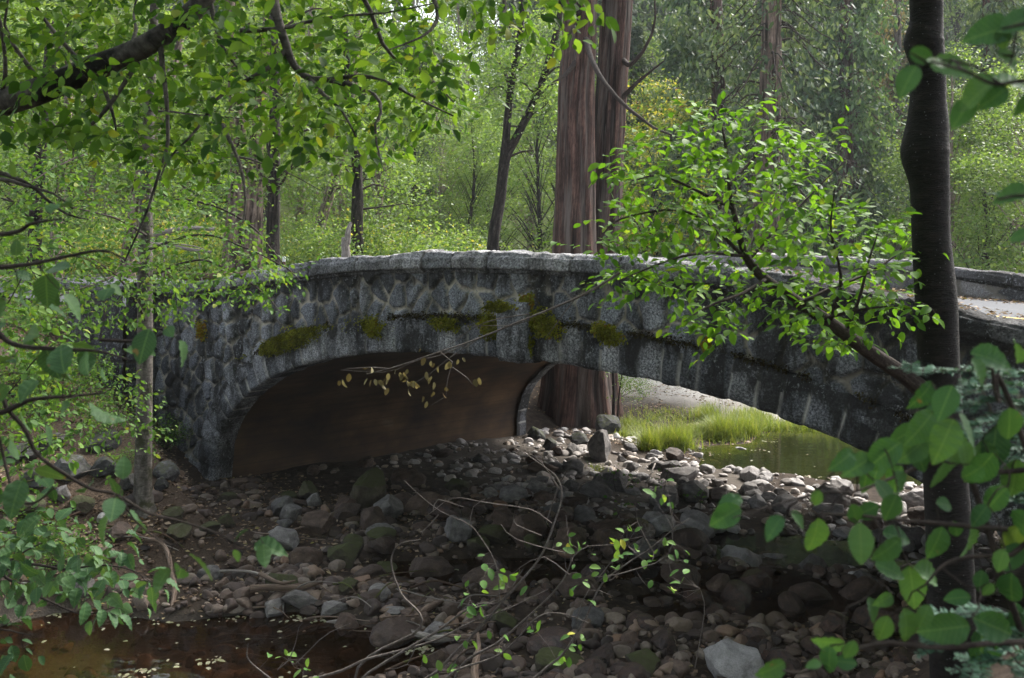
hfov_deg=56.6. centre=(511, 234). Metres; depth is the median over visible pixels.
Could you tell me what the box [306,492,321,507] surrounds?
creek stone
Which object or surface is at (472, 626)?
creek stone
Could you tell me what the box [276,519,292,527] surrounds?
creek stone
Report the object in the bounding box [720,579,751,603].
creek stone
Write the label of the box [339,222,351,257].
snag
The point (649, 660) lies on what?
creek stone
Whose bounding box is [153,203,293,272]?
forest bush
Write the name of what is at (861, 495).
creek stone
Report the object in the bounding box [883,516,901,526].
creek stone
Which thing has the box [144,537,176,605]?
driftwood
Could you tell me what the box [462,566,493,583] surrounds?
creek stone
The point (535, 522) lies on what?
creek stone
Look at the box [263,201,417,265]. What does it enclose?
forest bush
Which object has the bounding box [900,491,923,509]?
creek stone
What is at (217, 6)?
forest conifer
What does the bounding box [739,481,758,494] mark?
creek stone
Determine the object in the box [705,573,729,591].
creek stone
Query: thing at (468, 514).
creek stone
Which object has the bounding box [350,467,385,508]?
creek stone
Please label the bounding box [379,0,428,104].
forest maple
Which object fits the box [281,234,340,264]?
forest bush
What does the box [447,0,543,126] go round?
forest alder
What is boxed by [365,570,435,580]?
driftwood
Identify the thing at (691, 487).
creek stone
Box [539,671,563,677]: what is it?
creek stone
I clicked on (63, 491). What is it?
creek stone
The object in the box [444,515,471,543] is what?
creek stone
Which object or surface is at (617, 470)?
seedling
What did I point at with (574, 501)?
creek stone
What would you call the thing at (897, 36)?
conifer
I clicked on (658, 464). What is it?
creek stone
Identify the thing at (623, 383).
forest bush
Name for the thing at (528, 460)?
creek stone
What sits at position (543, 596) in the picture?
creek stone
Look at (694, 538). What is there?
creek stone
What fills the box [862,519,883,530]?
creek stone
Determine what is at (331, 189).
oak
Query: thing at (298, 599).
creek stone
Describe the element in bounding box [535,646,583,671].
creek stone
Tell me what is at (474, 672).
driftwood
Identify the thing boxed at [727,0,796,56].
forest alder
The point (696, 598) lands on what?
creek stone
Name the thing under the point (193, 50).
forest maple
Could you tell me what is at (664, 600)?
creek stone
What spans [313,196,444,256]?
forest bush
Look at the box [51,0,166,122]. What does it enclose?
forest maple
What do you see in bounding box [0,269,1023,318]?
road
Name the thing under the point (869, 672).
creek stone
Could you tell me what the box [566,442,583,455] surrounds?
creek stone
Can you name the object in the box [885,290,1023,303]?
leaf litter
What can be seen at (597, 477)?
creek stone
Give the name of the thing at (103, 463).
creek stone
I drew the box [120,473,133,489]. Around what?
creek stone
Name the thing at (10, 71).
forest maple
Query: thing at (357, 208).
oak
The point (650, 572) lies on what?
rocks
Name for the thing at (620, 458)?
creek stone
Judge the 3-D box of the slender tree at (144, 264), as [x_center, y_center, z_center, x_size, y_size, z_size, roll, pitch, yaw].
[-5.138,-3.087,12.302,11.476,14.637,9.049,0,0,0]
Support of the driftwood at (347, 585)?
on the pebbles at (678, 664)
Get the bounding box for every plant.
[0,298,50,325]
[0,314,81,400]
[0,359,117,432]
[0,492,115,572]
[1,352,79,383]
[7,297,68,333]
[9,522,107,572]
[18,341,134,402]
[67,388,163,437]
[93,445,163,467]
[152,412,194,450]
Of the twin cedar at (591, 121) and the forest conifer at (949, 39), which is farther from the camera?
the forest conifer at (949, 39)
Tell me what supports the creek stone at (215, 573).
on the ground at (538, 418)
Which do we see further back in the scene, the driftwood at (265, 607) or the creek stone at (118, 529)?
the creek stone at (118, 529)
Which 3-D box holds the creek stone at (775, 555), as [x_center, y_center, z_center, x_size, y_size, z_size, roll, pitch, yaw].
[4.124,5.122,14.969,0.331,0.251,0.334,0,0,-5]
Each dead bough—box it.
[153,226,215,275]
[153,242,211,279]
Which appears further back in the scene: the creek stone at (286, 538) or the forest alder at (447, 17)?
the forest alder at (447, 17)
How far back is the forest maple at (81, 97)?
43.76 m
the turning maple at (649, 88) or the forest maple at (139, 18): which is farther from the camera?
the forest maple at (139, 18)
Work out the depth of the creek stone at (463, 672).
10.11 m
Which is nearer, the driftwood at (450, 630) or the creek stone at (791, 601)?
the driftwood at (450, 630)
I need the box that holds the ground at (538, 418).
[0,6,1023,677]
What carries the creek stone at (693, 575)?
on the ground at (538, 418)
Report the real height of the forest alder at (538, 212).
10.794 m
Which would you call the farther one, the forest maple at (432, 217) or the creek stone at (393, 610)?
the forest maple at (432, 217)
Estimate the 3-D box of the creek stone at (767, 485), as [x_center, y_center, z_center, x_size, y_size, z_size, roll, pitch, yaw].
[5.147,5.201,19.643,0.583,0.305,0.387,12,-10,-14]
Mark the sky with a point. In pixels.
(389, 0)
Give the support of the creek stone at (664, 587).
on the ground at (538, 418)
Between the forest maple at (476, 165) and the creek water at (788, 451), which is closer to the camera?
the creek water at (788, 451)
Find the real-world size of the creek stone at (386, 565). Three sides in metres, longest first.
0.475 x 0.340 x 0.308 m
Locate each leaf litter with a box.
[0,422,919,677]
[528,377,778,460]
[757,264,1023,319]
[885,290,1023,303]
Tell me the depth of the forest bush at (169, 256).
33.39 m
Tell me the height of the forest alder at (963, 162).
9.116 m
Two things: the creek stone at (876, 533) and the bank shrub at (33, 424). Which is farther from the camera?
the creek stone at (876, 533)
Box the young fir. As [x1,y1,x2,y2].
[892,191,1023,677]
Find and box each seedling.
[596,463,630,491]
[603,495,644,517]
[623,473,638,488]
[650,459,680,487]
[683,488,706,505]
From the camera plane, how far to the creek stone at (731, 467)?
21.71 m
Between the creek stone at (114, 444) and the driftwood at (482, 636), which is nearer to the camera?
the driftwood at (482, 636)
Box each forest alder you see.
[0,7,114,238]
[80,4,225,259]
[105,77,193,205]
[132,54,281,256]
[251,23,431,245]
[306,96,409,252]
[316,47,443,244]
[333,0,400,118]
[363,62,512,245]
[367,21,464,164]
[374,14,520,246]
[380,0,483,144]
[384,19,484,176]
[424,101,550,243]
[435,0,500,129]
[445,5,561,247]
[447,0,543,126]
[454,121,552,251]
[468,74,557,252]
[644,77,756,252]
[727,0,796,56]
[781,102,881,245]
[860,141,984,266]
[904,145,1023,271]
[948,56,1023,272]
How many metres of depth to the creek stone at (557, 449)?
22.57 m
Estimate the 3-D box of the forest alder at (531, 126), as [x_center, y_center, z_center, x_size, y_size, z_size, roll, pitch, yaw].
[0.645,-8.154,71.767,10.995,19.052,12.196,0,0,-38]
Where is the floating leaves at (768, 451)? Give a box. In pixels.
[709,441,815,477]
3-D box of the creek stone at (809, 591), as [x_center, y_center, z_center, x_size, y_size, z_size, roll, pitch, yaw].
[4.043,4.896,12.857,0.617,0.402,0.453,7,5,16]
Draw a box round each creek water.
[0,610,449,677]
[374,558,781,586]
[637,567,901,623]
[696,431,921,485]
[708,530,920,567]
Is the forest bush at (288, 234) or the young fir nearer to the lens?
the young fir
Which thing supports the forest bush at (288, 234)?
on the ground at (538, 418)
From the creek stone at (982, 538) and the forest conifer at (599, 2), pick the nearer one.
the creek stone at (982, 538)
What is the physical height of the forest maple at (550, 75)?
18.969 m
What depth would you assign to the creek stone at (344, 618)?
11.77 m
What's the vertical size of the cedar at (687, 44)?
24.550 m
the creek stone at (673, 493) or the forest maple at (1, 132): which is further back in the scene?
the forest maple at (1, 132)
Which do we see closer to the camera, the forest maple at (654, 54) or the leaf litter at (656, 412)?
the leaf litter at (656, 412)
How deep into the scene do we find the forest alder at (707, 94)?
59.48 m
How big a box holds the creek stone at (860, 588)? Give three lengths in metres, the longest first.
0.579 x 0.448 x 0.434 m
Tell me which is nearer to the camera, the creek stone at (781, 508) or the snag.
the creek stone at (781, 508)
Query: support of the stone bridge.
on the ground at (538, 418)
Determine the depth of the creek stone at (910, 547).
15.26 m
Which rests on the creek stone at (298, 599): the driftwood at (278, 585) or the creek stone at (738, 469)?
the driftwood at (278, 585)
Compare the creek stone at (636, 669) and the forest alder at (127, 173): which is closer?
the creek stone at (636, 669)
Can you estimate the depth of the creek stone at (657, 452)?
23.27 m
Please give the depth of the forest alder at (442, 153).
54.07 m
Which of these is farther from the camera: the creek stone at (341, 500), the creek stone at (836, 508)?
the creek stone at (836, 508)
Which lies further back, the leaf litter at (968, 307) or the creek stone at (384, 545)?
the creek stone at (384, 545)
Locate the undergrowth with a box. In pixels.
[12,259,263,272]
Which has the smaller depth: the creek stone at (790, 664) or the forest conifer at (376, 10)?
the creek stone at (790, 664)
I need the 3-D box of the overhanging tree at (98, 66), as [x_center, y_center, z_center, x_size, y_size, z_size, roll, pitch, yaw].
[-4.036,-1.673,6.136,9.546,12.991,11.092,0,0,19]
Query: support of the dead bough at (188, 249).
on the ground at (538, 418)
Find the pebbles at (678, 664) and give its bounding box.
[0,457,1000,677]
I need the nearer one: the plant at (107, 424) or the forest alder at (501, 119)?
the plant at (107, 424)
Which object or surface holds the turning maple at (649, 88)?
on the ground at (538, 418)
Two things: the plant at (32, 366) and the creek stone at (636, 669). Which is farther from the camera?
the plant at (32, 366)
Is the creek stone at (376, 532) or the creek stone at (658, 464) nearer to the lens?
the creek stone at (376, 532)
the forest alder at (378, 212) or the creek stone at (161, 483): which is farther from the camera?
the forest alder at (378, 212)
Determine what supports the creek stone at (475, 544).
on the ground at (538, 418)
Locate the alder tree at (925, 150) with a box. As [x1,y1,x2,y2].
[337,0,980,677]
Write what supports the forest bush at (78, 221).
on the ground at (538, 418)
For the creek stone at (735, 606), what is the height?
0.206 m
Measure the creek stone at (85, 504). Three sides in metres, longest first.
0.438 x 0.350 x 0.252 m
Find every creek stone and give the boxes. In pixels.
[5,441,38,459]
[16,494,45,518]
[21,468,44,487]
[38,432,65,452]
[54,454,91,482]
[56,485,70,501]
[69,495,94,513]
[72,571,94,597]
[84,429,121,453]
[89,456,116,477]
[96,512,109,523]
[105,521,131,540]
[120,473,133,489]
[152,460,179,481]
[154,476,168,490]
[161,506,183,519]
[166,523,191,540]
[196,565,223,579]
[199,521,220,534]
[214,577,229,589]
[217,492,236,500]
[218,513,235,527]
[227,556,248,567]
[231,477,249,487]
[264,598,284,617]
[265,573,297,583]
[268,526,299,550]
[271,495,293,515]
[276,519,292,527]
[279,504,301,521]
[280,490,297,498]
[281,590,316,608]
[288,546,322,565]
[293,499,307,506]
[297,481,318,497]
[300,510,336,535]
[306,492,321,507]
[321,600,347,615]
[327,542,363,567]
[333,496,356,511]
[334,503,360,521]
[334,612,358,628]
[338,577,358,594]
[342,534,363,543]
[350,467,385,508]
[353,564,383,577]
[358,456,373,467]
[360,506,386,529]
[365,523,394,533]
[366,527,395,538]
[368,536,394,553]
[368,583,390,601]
[369,615,422,648]
[373,494,403,517]
[377,561,397,571]
[385,606,404,615]
[390,468,425,485]
[394,492,412,506]
[401,607,431,627]
[404,491,444,514]
[409,556,453,576]
[409,592,423,599]
[412,521,430,528]
[414,452,423,456]
[421,648,449,668]
[423,621,449,642]
[427,501,462,521]
[431,448,452,457]
[438,661,457,677]
[444,478,469,493]
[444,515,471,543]
[454,667,469,676]
[459,498,486,514]
[461,509,471,517]
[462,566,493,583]
[463,617,487,631]
[467,535,489,552]
[473,453,489,462]
[475,524,508,544]
[478,570,526,597]
[481,646,499,654]
[482,553,507,569]
[484,484,504,490]
[484,487,498,498]
[490,608,517,630]
[493,504,510,512]
[493,509,516,531]
[499,484,527,501]
[509,447,516,451]
[509,513,546,545]
[516,622,540,636]
[523,534,542,554]
[525,454,542,463]
[526,478,547,492]
[526,626,578,656]
[527,426,545,440]
[527,462,559,473]
[529,476,548,482]
[534,490,556,503]
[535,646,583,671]
[537,590,557,606]
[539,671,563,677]
[541,581,555,592]
[542,502,563,513]
[543,526,555,538]
[544,438,556,450]
[548,462,562,470]
[551,445,562,455]
[551,485,568,496]
[552,523,586,554]
[556,506,574,521]
[557,491,568,500]
[558,574,598,598]
[562,459,583,474]
[563,496,588,506]
[564,479,579,491]
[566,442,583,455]
[570,432,587,444]
[571,606,603,629]
[574,505,595,522]
[574,656,606,677]
[579,480,612,498]
[580,562,610,582]
[587,429,610,461]
[589,642,613,666]
[590,529,621,547]
[592,472,604,480]
[593,518,621,531]
[595,414,620,434]
[600,536,627,561]
[602,471,627,491]
[609,661,626,674]
[617,455,626,461]
[617,662,646,677]
[618,517,655,542]
[621,450,635,458]
[621,629,639,643]
[623,443,637,451]
[624,648,660,676]
[625,487,640,494]
[626,462,638,471]
[626,612,658,631]
[628,472,636,476]
[629,536,660,558]
[636,472,649,479]
[642,511,661,519]
[645,453,657,459]
[648,460,663,468]
[648,514,675,536]
[649,450,661,454]
[649,485,678,507]
[650,628,677,654]
[653,503,668,513]
[658,595,673,606]
[659,583,683,595]
[660,466,698,481]
[661,460,680,470]
[661,563,700,588]
[661,675,678,677]
[666,447,684,460]
[666,544,691,555]
[670,527,707,550]
[677,476,688,484]
[677,479,708,501]
[680,509,714,538]
[683,589,713,605]
[699,464,714,472]
[699,479,708,486]
[703,638,764,677]
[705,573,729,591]
[705,602,725,614]
[709,487,726,501]
[711,478,723,486]
[714,528,725,533]
[720,545,761,566]
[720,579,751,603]
[721,556,748,566]
[722,599,744,613]
[725,464,734,470]
[734,466,742,473]
[739,466,759,481]
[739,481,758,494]
[739,568,772,589]
[742,626,767,642]
[743,489,762,496]
[747,494,766,509]
[751,479,773,491]
[757,475,768,481]
[757,566,775,572]
[759,471,773,481]
[761,492,776,500]
[761,650,769,661]
[762,553,783,558]
[766,649,801,677]
[771,493,802,514]
[773,488,789,495]
[778,591,805,613]
[780,525,797,534]
[784,611,796,616]
[788,581,832,600]
[791,478,804,486]
[796,528,802,533]
[798,553,826,568]
[801,636,821,655]
[811,565,826,577]
[812,483,820,488]
[812,503,843,518]
[816,485,850,507]
[818,610,848,636]
[820,515,832,523]
[830,479,853,496]
[832,526,850,538]
[838,575,885,600]
[850,497,861,505]
[851,604,900,636]
[853,570,878,581]
[854,491,868,499]
[860,667,879,677]
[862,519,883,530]
[871,529,886,543]
[878,501,906,515]
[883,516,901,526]
[893,646,914,664]
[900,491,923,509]
[900,605,918,612]
[901,526,924,549]
[902,539,914,551]
[906,633,928,654]
[907,506,924,524]
[911,488,923,497]
[921,534,925,547]
[977,532,994,545]
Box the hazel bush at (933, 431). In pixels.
[709,338,1023,677]
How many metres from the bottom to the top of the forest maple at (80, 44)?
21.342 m
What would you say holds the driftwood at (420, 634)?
on the creek stone at (387, 631)
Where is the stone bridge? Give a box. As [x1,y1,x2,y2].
[59,249,1023,536]
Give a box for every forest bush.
[0,209,77,272]
[1,194,153,274]
[62,225,161,277]
[84,203,222,273]
[136,217,223,272]
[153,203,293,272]
[216,199,344,267]
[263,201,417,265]
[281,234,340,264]
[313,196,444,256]
[350,208,482,255]
[366,218,451,252]
[406,212,506,251]
[431,210,525,250]
[443,237,511,251]
[515,234,551,251]
[618,373,655,398]
[953,223,1023,273]
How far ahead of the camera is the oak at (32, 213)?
29.82 m
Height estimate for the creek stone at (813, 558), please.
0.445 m
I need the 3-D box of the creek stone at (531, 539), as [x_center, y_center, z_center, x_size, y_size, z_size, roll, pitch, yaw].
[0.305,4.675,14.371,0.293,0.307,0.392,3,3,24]
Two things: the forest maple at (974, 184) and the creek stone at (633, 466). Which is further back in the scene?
the forest maple at (974, 184)
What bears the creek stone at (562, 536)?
on the ground at (538, 418)
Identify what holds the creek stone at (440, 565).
on the ground at (538, 418)
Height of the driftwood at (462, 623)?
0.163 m
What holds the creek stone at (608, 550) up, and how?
on the ground at (538, 418)
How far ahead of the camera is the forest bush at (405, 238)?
39.36 m
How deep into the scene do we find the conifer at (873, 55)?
61.25 m
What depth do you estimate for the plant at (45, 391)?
15.63 m
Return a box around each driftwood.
[37,511,80,526]
[107,524,144,538]
[123,536,178,550]
[136,530,183,547]
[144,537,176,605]
[219,569,285,581]
[250,526,323,539]
[250,571,322,592]
[252,606,288,617]
[285,581,338,593]
[302,616,367,620]
[332,582,364,602]
[337,596,370,606]
[349,623,377,631]
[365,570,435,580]
[375,580,423,597]
[382,613,438,617]
[385,653,431,671]
[395,588,478,605]
[400,601,432,611]
[409,580,467,599]
[409,590,431,614]
[411,598,443,621]
[411,629,454,642]
[423,621,495,630]
[437,629,470,645]
[444,632,492,638]
[451,646,489,661]
[457,594,497,607]
[470,631,480,677]
[647,463,655,482]
[805,494,811,514]
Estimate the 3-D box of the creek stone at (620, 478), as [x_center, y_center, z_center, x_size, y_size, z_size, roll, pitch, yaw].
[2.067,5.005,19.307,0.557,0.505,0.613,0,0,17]
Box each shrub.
[0,201,187,444]
[0,202,100,507]
[0,305,207,584]
[0,486,179,677]
[246,451,704,677]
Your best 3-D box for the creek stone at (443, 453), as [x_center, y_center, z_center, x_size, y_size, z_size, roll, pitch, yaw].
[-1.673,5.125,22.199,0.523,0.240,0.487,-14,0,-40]
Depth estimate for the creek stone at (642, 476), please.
20.39 m
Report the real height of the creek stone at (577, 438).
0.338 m
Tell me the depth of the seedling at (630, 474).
18.87 m
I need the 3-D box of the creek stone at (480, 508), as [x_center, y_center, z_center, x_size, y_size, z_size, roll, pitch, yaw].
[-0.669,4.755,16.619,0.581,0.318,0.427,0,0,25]
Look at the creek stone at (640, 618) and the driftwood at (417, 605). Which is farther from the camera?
the driftwood at (417, 605)
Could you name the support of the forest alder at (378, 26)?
on the ground at (538, 418)
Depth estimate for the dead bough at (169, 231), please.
21.96 m
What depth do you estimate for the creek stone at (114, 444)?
15.21 m
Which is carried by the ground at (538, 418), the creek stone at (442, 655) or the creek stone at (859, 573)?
the creek stone at (859, 573)
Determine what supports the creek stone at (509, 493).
on the ground at (538, 418)
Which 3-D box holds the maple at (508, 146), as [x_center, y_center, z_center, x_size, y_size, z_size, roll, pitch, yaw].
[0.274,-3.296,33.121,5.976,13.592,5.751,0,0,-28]
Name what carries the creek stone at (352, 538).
on the ground at (538, 418)
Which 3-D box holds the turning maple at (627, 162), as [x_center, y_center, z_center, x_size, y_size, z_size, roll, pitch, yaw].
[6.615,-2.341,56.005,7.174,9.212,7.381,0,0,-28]
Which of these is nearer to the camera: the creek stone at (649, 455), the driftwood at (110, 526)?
the driftwood at (110, 526)
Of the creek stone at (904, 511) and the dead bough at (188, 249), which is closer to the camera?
the creek stone at (904, 511)
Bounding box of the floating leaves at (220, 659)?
[41,613,441,677]
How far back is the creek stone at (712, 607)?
12.17 m
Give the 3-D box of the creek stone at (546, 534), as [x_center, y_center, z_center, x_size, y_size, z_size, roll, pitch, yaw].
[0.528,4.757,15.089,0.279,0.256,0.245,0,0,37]
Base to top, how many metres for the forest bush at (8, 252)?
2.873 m
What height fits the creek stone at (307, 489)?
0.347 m
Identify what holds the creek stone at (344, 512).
on the ground at (538, 418)
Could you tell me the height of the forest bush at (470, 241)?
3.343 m
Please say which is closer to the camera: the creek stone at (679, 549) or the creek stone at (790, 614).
the creek stone at (790, 614)
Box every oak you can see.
[0,0,137,270]
[0,0,139,283]
[0,21,133,276]
[82,40,268,278]
[131,0,395,268]
[135,0,341,271]
[268,8,452,255]
[283,1,430,262]
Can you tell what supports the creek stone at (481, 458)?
on the ground at (538, 418)
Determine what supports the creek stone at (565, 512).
on the ground at (538, 418)
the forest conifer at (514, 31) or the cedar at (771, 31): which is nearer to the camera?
the cedar at (771, 31)
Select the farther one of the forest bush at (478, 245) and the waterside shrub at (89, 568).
the forest bush at (478, 245)
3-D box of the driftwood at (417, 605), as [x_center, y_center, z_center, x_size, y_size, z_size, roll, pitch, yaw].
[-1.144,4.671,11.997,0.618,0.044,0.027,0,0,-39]
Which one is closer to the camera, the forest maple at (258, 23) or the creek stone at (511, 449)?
the creek stone at (511, 449)
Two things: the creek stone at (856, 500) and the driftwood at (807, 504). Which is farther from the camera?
the creek stone at (856, 500)
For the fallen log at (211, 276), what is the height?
0.337 m
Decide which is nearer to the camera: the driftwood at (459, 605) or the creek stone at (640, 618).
the creek stone at (640, 618)
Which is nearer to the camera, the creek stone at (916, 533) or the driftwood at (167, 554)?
the driftwood at (167, 554)
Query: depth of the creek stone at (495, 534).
14.64 m
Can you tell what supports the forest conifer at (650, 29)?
on the ground at (538, 418)
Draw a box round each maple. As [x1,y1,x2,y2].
[0,0,73,202]
[0,0,87,236]
[0,0,189,270]
[1,2,58,230]
[38,0,132,181]
[49,13,142,211]
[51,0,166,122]
[91,0,184,49]
[156,23,248,221]
[188,0,335,238]
[199,1,312,173]
[204,0,332,234]
[208,0,402,261]
[281,0,392,218]
[366,104,481,242]
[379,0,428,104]
[417,0,516,164]
[422,108,537,247]
[440,0,595,250]
[459,0,643,234]
[484,0,560,76]
[620,91,733,256]
[623,62,740,251]
[623,119,685,256]
[629,33,685,201]
[647,0,672,64]
[871,0,973,29]
[871,41,1023,266]
[884,56,1023,269]
[944,0,979,99]
[951,56,1023,272]
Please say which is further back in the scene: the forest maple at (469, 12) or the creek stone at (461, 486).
the forest maple at (469, 12)
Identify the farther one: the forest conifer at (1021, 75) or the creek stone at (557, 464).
the forest conifer at (1021, 75)
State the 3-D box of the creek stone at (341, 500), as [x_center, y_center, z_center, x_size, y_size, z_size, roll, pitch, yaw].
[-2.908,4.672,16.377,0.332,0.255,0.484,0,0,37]
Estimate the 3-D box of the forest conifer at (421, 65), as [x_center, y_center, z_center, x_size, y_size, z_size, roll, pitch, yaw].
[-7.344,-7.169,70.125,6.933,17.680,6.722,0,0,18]
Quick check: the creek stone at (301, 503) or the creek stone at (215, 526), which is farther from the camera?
the creek stone at (301, 503)
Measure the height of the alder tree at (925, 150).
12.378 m
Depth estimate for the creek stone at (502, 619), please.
11.53 m
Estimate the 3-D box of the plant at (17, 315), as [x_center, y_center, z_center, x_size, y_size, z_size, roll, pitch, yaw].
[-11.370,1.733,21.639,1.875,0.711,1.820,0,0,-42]
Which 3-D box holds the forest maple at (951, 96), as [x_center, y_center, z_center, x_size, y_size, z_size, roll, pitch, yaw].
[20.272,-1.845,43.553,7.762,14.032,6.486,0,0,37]
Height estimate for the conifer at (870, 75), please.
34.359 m
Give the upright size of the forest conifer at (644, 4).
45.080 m
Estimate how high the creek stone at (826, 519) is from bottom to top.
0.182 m
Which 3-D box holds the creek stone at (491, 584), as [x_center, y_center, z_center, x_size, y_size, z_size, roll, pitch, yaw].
[-0.149,4.701,12.779,0.690,0.331,0.743,-15,-10,29]
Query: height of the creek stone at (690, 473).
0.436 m
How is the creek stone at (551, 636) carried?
on the ground at (538, 418)
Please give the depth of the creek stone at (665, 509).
17.15 m
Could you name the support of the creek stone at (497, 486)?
on the ground at (538, 418)
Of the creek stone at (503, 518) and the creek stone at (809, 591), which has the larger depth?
the creek stone at (503, 518)
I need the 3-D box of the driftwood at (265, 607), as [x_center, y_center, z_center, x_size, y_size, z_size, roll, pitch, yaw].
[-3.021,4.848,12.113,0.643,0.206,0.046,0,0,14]
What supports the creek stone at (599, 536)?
on the ground at (538, 418)
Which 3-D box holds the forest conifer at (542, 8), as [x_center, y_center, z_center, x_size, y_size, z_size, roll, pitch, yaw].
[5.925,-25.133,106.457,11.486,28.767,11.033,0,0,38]
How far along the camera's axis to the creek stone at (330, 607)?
12.12 m
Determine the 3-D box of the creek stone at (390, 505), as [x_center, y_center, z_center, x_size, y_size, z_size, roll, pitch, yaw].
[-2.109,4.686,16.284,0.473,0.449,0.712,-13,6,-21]
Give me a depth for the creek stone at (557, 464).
20.92 m
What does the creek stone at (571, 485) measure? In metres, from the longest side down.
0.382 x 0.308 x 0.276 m
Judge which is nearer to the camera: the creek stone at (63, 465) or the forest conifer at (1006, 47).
the creek stone at (63, 465)
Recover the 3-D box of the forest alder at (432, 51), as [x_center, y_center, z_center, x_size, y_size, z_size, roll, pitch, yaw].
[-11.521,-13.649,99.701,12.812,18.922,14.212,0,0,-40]
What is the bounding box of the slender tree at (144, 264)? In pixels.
[0,3,320,518]
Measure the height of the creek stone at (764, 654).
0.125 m
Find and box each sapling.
[0,381,287,594]
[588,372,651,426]
[895,7,1023,241]
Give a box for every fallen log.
[0,276,66,282]
[153,269,255,280]
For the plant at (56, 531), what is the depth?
12.69 m
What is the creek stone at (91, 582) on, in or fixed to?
on the ground at (538, 418)
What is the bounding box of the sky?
[114,0,509,98]
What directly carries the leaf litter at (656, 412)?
on the ground at (538, 418)
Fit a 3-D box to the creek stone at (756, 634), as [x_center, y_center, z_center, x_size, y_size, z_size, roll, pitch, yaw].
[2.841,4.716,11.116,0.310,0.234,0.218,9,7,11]
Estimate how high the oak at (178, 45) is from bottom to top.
8.615 m
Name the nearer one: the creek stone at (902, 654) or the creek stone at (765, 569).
the creek stone at (902, 654)
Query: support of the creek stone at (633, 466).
on the ground at (538, 418)
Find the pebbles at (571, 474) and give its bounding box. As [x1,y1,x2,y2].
[376,427,1009,612]
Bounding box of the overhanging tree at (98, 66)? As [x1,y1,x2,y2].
[0,0,618,260]
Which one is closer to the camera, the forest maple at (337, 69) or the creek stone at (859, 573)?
the creek stone at (859, 573)
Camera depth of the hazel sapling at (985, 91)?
1.45 m
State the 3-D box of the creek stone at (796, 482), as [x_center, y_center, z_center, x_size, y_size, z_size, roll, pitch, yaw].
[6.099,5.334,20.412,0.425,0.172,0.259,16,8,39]
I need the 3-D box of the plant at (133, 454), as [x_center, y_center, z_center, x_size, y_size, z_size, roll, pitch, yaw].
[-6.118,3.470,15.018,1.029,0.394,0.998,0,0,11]
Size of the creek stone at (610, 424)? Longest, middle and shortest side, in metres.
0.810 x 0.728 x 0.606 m
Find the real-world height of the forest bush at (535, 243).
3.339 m
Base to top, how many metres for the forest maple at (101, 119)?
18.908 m
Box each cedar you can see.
[477,0,680,428]
[622,0,830,256]
[661,0,892,257]
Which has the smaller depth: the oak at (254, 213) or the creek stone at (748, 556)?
the creek stone at (748, 556)
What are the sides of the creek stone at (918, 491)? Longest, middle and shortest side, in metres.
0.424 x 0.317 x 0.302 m
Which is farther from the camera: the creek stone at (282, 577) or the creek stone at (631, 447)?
the creek stone at (631, 447)
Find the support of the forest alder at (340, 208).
on the ground at (538, 418)
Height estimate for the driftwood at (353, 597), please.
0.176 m
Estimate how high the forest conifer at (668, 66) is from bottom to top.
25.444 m
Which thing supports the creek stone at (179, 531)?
on the ground at (538, 418)
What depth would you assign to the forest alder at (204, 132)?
47.17 m
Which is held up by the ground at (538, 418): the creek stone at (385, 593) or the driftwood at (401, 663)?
the creek stone at (385, 593)
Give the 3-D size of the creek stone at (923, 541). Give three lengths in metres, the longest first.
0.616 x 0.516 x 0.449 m
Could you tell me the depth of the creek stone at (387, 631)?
11.29 m
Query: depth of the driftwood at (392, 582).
12.40 m
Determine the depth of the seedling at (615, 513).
16.74 m
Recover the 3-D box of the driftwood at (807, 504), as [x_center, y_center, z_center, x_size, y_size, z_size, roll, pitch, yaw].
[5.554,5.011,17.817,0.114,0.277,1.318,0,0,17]
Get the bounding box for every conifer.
[139,0,199,106]
[168,0,265,235]
[281,0,331,134]
[330,0,387,124]
[371,21,463,237]
[489,0,558,127]
[525,0,561,127]
[595,0,626,113]
[598,0,656,92]
[622,20,659,246]
[628,0,750,249]
[632,0,670,54]
[634,0,681,70]
[648,0,700,99]
[648,0,746,243]
[703,0,758,209]
[737,0,830,230]
[742,0,882,232]
[783,0,911,259]
[786,0,910,258]
[817,0,882,197]
[861,0,909,235]
[861,0,909,254]
[862,25,962,258]
[867,31,909,204]
[871,3,909,245]
[889,0,967,84]
[899,0,1023,269]
[944,0,979,39]
[944,1,980,58]
[960,0,1023,155]
[1002,31,1023,247]
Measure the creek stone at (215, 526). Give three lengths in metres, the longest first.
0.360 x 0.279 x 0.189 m
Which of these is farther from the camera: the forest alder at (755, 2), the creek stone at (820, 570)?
the forest alder at (755, 2)
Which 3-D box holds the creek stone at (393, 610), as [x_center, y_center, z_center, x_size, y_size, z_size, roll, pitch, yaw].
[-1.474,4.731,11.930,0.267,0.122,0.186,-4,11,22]
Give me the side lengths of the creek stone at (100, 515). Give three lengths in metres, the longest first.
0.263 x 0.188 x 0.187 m
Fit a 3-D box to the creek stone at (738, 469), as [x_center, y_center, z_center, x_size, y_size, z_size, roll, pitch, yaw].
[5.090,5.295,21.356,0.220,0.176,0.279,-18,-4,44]
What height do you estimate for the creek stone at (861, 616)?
0.484 m

